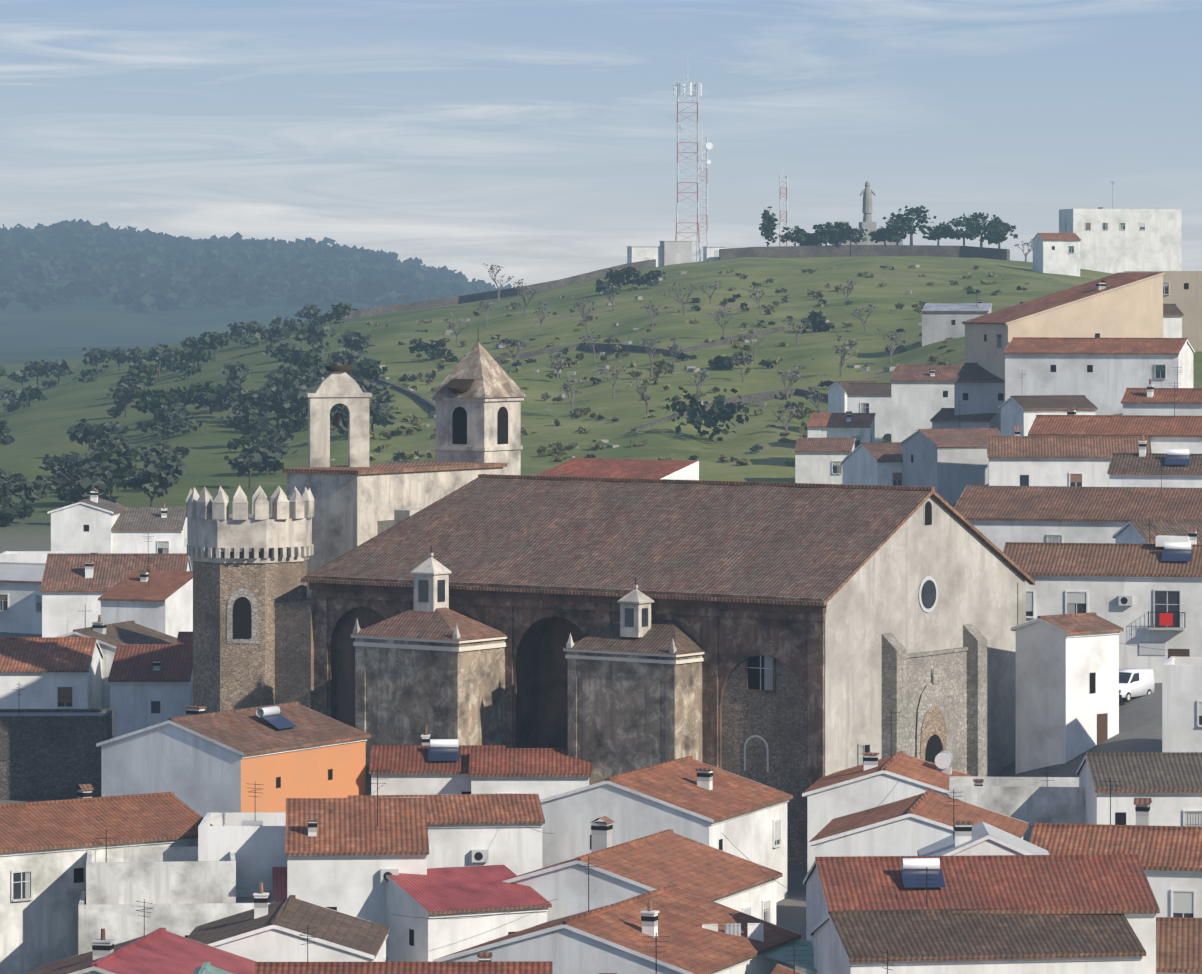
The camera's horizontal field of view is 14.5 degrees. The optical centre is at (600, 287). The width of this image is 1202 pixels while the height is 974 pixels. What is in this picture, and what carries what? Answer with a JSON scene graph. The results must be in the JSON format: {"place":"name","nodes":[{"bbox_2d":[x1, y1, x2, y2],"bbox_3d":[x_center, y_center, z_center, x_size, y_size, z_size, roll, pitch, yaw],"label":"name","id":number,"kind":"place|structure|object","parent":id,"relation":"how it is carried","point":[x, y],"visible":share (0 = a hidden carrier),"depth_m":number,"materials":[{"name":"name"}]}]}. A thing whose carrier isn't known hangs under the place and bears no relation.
{"place":"outdoors","nodes":[
{"label":"outdoors","id":0,"kind":"place"},
{"bbox_2d":[0,251,1201,973],"bbox_3d":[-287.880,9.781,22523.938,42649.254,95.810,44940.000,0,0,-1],"label":"hillside","id":1,"kind":"structure","parent":0,"point":[64,329],"depth_m":701.44,"materials":[{"name":"green plant"}]},
{"bbox_2d":[0,562,45,633],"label":"house","id":2,"kind":"structure","parent":1,"relation":"on","point":[20,600],"depth_m":381.60,"materials":[{"name":"paint"}]},
{"bbox_2d":[0,551,64,562],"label":"house","id":3,"kind":"structure","parent":1,"relation":"on","point":[25,556],"depth_m":395.32,"materials":[{"name":"white paint"}]},
{"bbox_2d":[0,637,103,708],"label":"house","id":4,"kind":"structure","parent":1,"relation":"on","point":[54,672],"depth_m":308.52,"materials":[{"name":"white paint"}]},
{"bbox_2d":[0,684,113,799],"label":"house","id":5,"kind":"structure","parent":1,"relation":"on","point":[50,754],"depth_m":292.96,"materials":[{"name":"stone"}]},
{"bbox_2d":[48,480,125,552],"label":"house","id":6,"kind":"structure","parent":1,"relation":"on","point":[84,526],"depth_m":420.14,"materials":[{"name":"white paint"}]},
{"bbox_2d":[0,784,212,973],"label":"house","id":7,"kind":"structure","parent":1,"relation":"on","point":[45,846],"depth_m":225.65,"materials":[{"name":"white paint"}]},
{"bbox_2d":[40,536,191,636],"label":"house","id":8,"kind":"structure","parent":1,"relation":"on","point":[72,584],"depth_m":371.70,"materials":[{"name":"paint"}]},
{"bbox_2d":[58,604,176,708],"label":"house","id":9,"kind":"structure","parent":1,"relation":"on","point":[110,637],"depth_m":320.60,"materials":[{"name":"tile"}]},
{"bbox_2d":[28,899,256,973],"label":"house","id":10,"kind":"structure","parent":1,"relation":"on","point":[160,951],"depth_m":202.90,"materials":[{"name":"red tile"}]},
{"bbox_2d":[98,558,192,637],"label":"house","id":11,"kind":"structure","parent":1,"relation":"on","point":[160,601],"depth_m":346.01,"materials":[{"name":"white paint"}]},
{"bbox_2d":[111,503,186,552],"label":"house","id":12,"kind":"structure","parent":1,"relation":"on","point":[165,527],"depth_m":420.37,"materials":[{"name":"white paint"}]},
{"bbox_2d":[108,644,192,737],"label":"house","id":13,"kind":"structure","parent":1,"relation":"on","point":[151,684],"depth_m":309.41,"materials":[{"name":"white paint"}]},
{"bbox_2d":[86,829,235,904],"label":"house","id":14,"kind":"structure","parent":1,"relation":"on","point":[168,875],"depth_m":221.67,"materials":[{"name":"white paint"}]},
{"bbox_2d":[78,890,272,954],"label":"house","id":15,"kind":"structure","parent":1,"relation":"on","point":[118,923],"depth_m":220.05,"materials":[{"name":"white paint"}]},
{"bbox_2d":[176,632,192,643],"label":"house","id":16,"kind":"structure","parent":1,"relation":"on","point":[184,637],"depth_m":317.96,"materials":[{"name":"red tile"}]},
{"bbox_2d":[193,962,232,973],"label":"house","id":17,"kind":"structure","parent":1,"relation":"on","point":[206,968],"depth_m":201.12,"materials":[{"name":"teal metal"}]},
{"bbox_2d":[96,702,370,817],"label":"house","id":18,"kind":"structure","parent":1,"relation":"on","point":[199,760],"depth_m":260.07,"materials":[{"name":"paint"}]},
{"bbox_2d":[198,783,286,889],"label":"house","id":19,"kind":"structure","parent":1,"relation":"on","point":[254,842],"depth_m":225.89,"materials":[{"name":"paint"}]},
{"bbox_2d":[0,219,511,312],"bbox_3d":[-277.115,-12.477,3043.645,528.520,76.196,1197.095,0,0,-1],"label":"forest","id":20,"kind":"object","parent":1,"relation":"on","point":[121,265],"visible":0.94,"depth_m":2814.67,"materials":[{"name":"green plant"}]},
{"bbox_2d":[272,867,286,902],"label":"house","id":21,"kind":"structure","parent":1,"relation":"on","point":[279,876],"depth_m":223.17,"materials":[{"name":"red metal"}]},
{"bbox_2d":[187,882,388,961],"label":"house","id":22,"kind":"structure","parent":1,"relation":"on","point":[263,930],"depth_m":209.64,"materials":[{"name":"tile"}]},
{"bbox_2d":[285,767,428,925],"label":"house","id":23,"kind":"structure","parent":1,"relation":"on","point":[333,863],"depth_m":220.25,"materials":[{"name":"white paint"}]},
{"bbox_2d":[254,925,552,973],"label":"house","id":24,"kind":"structure","parent":1,"relation":"on","point":[484,964],"depth_m":186.21,"materials":[{"name":"red tile"}]},
{"bbox_2d":[369,712,505,794],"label":"house","id":25,"kind":"structure","parent":1,"relation":"on","point":[428,766],"depth_m":265.80,"materials":[{"name":"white tile"}]},
{"bbox_2d":[347,794,544,875],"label":"house","id":26,"kind":"structure","parent":1,"relation":"on","point":[464,830],"depth_m":236.26,"materials":[{"name":"white paint"}]},
{"bbox_2d":[385,864,551,961],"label":"house","id":27,"kind":"structure","parent":1,"relation":"on","point":[446,897],"depth_m":217.72,"materials":[{"name":"white tile"}]},
{"bbox_2d":[0,205,1032,526],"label":"hill trees","id":28,"kind":"object","parent":1,"relation":"on","point":[104,465],"visible":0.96,"depth_m":656.32,"materials":[{"name":"green plant"}]},
{"bbox_2d":[469,748,590,798],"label":"house","id":29,"kind":"structure","parent":1,"relation":"on","point":[542,773],"depth_m":264.05,"materials":[{"name":"red tile"}]},
{"bbox_2d":[186,333,1034,865],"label":"church","id":30,"kind":"structure","parent":1,"relation":"on","point":[604,617],"depth_m":271.73,"materials":[{"name":"brown stone"}]},
{"bbox_2d":[433,856,816,973],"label":"house","id":31,"kind":"structure","parent":1,"relation":"on","point":[607,939],"depth_m":201.60,"materials":[{"name":"white tile"}]},
{"bbox_2d":[599,933,669,973],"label":"house","id":32,"kind":"structure","parent":1,"relation":"on","point":[656,936],"depth_m":183.83,"materials":[{"name":"metal"}]},
{"bbox_2d":[502,816,782,924],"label":"house","id":33,"kind":"structure","parent":1,"relation":"on","point":[636,867],"depth_m":222.30,"materials":[{"name":"orange tile"}]},
{"bbox_2d":[540,756,792,901],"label":"house","id":34,"kind":"structure","parent":1,"relation":"on","point":[690,797],"depth_m":241.69,"materials":[{"name":"white paint"}]},
{"bbox_2d":[342,245,1009,432],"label":"stone walls","id":35,"kind":"structure","parent":1,"relation":"on","point":[875,250],"depth_m":923.70,"materials":[{"name":"grey stone"}]},
{"bbox_2d":[627,241,725,266],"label":"equipment buildings","id":36,"kind":"structure","parent":1,"relation":"on","point":[664,253],"depth_m":934.02,"materials":[{"name":"paint"}]},
{"bbox_2d":[673,54,712,261],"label":"telecom tower","id":37,"kind":"structure","parent":1,"relation":"on","point":[708,145],"depth_m":939.81,"materials":[{"name":"red metal"}]},
{"bbox_2d":[353,643,1188,941],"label":"wires and laundry","id":38,"kind":"object","parent":1,"relation":"on","point":[755,931],"visible":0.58,"depth_m":206.04,"materials":[{"name":"metal"}]},
{"bbox_2d":[779,168,787,245],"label":"radio mast","id":39,"kind":"object","parent":1,"relation":"on","point":[781,187],"visible":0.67,"depth_m":955.36,"materials":[{"name":"red metal"}]},
{"bbox_2d":[771,942,807,973],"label":"house","id":40,"kind":"structure","parent":1,"relation":"on","point":[779,969],"depth_m":192.37,"materials":[{"name":"orange tile"}]},
{"bbox_2d":[794,421,854,483],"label":"house","id":41,"kind":"structure","parent":1,"relation":"on","point":[818,460],"depth_m":509.01,"materials":[{"name":"white paint"}]},
{"bbox_2d":[806,411,875,448],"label":"house","id":42,"kind":"structure","parent":1,"relation":"on","point":[848,424],"depth_m":527.80,"materials":[{"name":"white paint"}]},
{"bbox_2d":[826,381,876,412],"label":"house","id":43,"kind":"structure","parent":1,"relation":"on","point":[837,398],"depth_m":565.39,"materials":[{"name":"paint"}]},
{"bbox_2d":[841,431,863,483],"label":"house","id":44,"kind":"structure","parent":1,"relation":"on","point":[844,469],"depth_m":472.07,"materials":[{"name":"paint"}]},
{"bbox_2d":[832,181,902,244],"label":"cristo monument","id":45,"kind":"object","parent":1,"relation":"on","point":[867,223],"visible":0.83,"depth_m":966.97,"materials":[{"name":"stone"}]},
{"bbox_2d":[846,383,890,442],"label":"house","id":46,"kind":"structure","parent":1,"relation":"on","point":[869,398],"depth_m":543.28,"materials":[{"name":"paint"}]},
{"bbox_2d":[845,442,902,485],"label":"house","id":47,"kind":"structure","parent":1,"relation":"on","point":[878,463],"depth_m":452.46,"materials":[{"name":"paint"}]},
{"bbox_2d":[802,710,974,872],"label":"house","id":48,"kind":"structure","parent":1,"relation":"on","point":[871,781],"depth_m":251.55,"materials":[{"name":"white paint"}]},
{"bbox_2d":[878,949,898,973],"bbox_3d":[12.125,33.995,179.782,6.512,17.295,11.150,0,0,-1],"label":"tv antenna","id":49,"kind":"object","parent":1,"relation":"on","point":[887,960],"depth_m":180.71,"materials":[{"name":"metal"}]},
{"bbox_2d":[808,789,1028,860],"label":"house","id":50,"kind":"structure","parent":1,"relation":"on","point":[910,826],"depth_m":231.35,"materials":[{"name":"white paint"}]},
{"bbox_2d":[890,365,962,441],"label":"house","id":51,"kind":"structure","parent":1,"relation":"on","point":[922,396],"depth_m":521.58,"materials":[{"name":"white paint"}]},
{"bbox_2d":[900,428,1000,504],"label":"house","id":52,"kind":"structure","parent":1,"relation":"on","point":[949,465],"depth_m":444.43,"materials":[{"name":"paint"}]},
{"bbox_2d":[921,289,991,345],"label":"house","id":53,"kind":"structure","parent":1,"relation":"on","point":[941,321],"depth_m":644.09,"materials":[{"name":"white paint"}]},
{"bbox_2d":[930,408,997,428],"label":"house","id":54,"kind":"structure","parent":1,"relation":"on","point":[944,418],"depth_m":463.63,"materials":[{"name":"paint"}]},
{"bbox_2d":[810,867,1145,973],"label":"house","id":55,"kind":"structure","parent":1,"relation":"on","point":[930,941],"depth_m":198.93,"materials":[{"name":"tile"}]},
{"bbox_2d":[953,363,1004,430],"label":"house","id":56,"kind":"structure","parent":1,"relation":"on","point":[978,389],"depth_m":464.55,"materials":[{"name":"paint"}]},
{"bbox_2d":[803,854,1159,973],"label":"house","id":57,"kind":"structure","parent":1,"relation":"on","point":[1083,884],"depth_m":204.19,"materials":[{"name":"red tile"}]},
{"bbox_2d":[917,789,1048,855],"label":"house","id":58,"kind":"structure","parent":1,"relation":"on","point":[979,838],"depth_m":214.05,"materials":[{"name":"paint"}]},
{"bbox_2d":[949,774,1084,841],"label":"house","id":59,"kind":"structure","parent":1,"relation":"on","point":[1031,801],"depth_m":242.31,"materials":[{"name":"white paint"}]},
{"bbox_2d":[998,377,1097,435],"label":"house","id":60,"kind":"structure","parent":1,"relation":"on","point":[1022,411],"depth_m":432.77,"materials":[{"name":"paint"}]},
{"bbox_2d":[1032,233,1080,276],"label":"house","id":61,"kind":"structure","parent":1,"relation":"on","point":[1056,253],"depth_m":861.08,"materials":[{"name":"white paint"}]},
{"bbox_2d":[962,272,1163,401],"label":"house","id":62,"kind":"structure","parent":1,"relation":"on","point":[1124,305],"depth_m":467.19,"materials":[{"name":"beige paint"}]},
{"bbox_2d":[1011,612,1123,773],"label":"house","id":63,"kind":"structure","parent":1,"relation":"on","point":[1067,687],"depth_m":270.92,"materials":[{"name":"paint"}]},
{"bbox_2d":[987,426,1151,486],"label":"house","id":64,"kind":"structure","parent":1,"relation":"on","point":[1017,459],"depth_m":367.60,"materials":[{"name":"white paint"}]},
{"bbox_2d":[954,460,1201,551],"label":"house","id":65,"kind":"structure","parent":1,"relation":"on","point":[998,516],"depth_m":333.15,"materials":[{"name":"brown tile"}]},
{"bbox_2d":[1003,337,1194,414],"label":"house","id":66,"kind":"structure","parent":1,"relation":"on","point":[1101,374],"depth_m":456.33,"materials":[{"name":"white paint"}]},
{"bbox_2d":[1003,518,1201,682],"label":"house","id":67,"kind":"structure","parent":1,"relation":"on","point":[1148,596],"depth_m":287.20,"materials":[{"name":"white paint"}]},
{"bbox_2d":[1028,381,1201,453],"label":"house","id":68,"kind":"structure","parent":1,"relation":"on","point":[1164,433],"depth_m":374.29,"materials":[{"name":"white tile"}]},
{"bbox_2d":[1029,778,1201,917],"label":"house","id":69,"kind":"structure","parent":1,"relation":"on","point":[1170,858],"depth_m":222.55,"materials":[{"name":"orange tile"}]},
{"bbox_2d":[1059,181,1181,273],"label":"building","id":70,"kind":"structure","parent":1,"relation":"on","point":[1113,241],"depth_m":921.88,"materials":[{"name":"white paint"}]},
{"bbox_2d":[1119,668,1153,701],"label":"white van","id":71,"kind":"object","parent":1,"relation":"on","point":[1134,682],"visible":0.56,"depth_m":281.34,"materials":[{"name":"paint"}]},
{"bbox_2d":[1076,752,1201,826],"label":"house","id":72,"kind":"structure","parent":1,"relation":"on","point":[1169,784],"depth_m":237.31,"materials":[{"name":"grey tile"}]},
{"bbox_2d":[1107,434,1201,487],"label":"house","id":73,"kind":"structure","parent":1,"relation":"on","point":[1181,468],"depth_m":344.22,"materials":[{"name":"tile"}]},
{"bbox_2d":[1113,519,1201,543],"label":"house","id":74,"kind":"structure","parent":1,"relation":"on","point":[1133,531],"depth_m":306.97,"materials":[{"name":"tile"}]},
{"bbox_2d":[1121,367,1201,415],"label":"house","id":75,"kind":"structure","parent":1,"relation":"on","point":[1150,399],"depth_m":396.26,"materials":[{"name":"orange tile"}]},
{"bbox_2d":[1124,271,1201,351],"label":"house","id":76,"kind":"structure","parent":1,"relation":"on","point":[1182,290],"depth_m":526.78,"materials":[{"name":"beige paint"}]},
{"bbox_2d":[1163,304,1183,337],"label":"house","id":77,"kind":"structure","parent":1,"relation":"on","point":[1173,314],"depth_m":503.38,"materials":[{"name":"paint"}]},
{"bbox_2d":[1156,917,1201,973],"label":"house","id":78,"kind":"structure","parent":1,"relation":"on","point":[1178,945],"depth_m":205.46,"materials":[{"name":"brown tile"}]},
{"bbox_2d":[1162,656,1201,751],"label":"house","id":79,"kind":"structure","parent":1,"relation":"on","point":[1181,704],"depth_m":259.85,"materials":[{"name":"white paint"}]},
{"bbox_2d":[0,0,1201,287],"label":"sky","id":80,"kind":"structure","parent":0,"point":[535,140],"materials":[{"name":"blue"}]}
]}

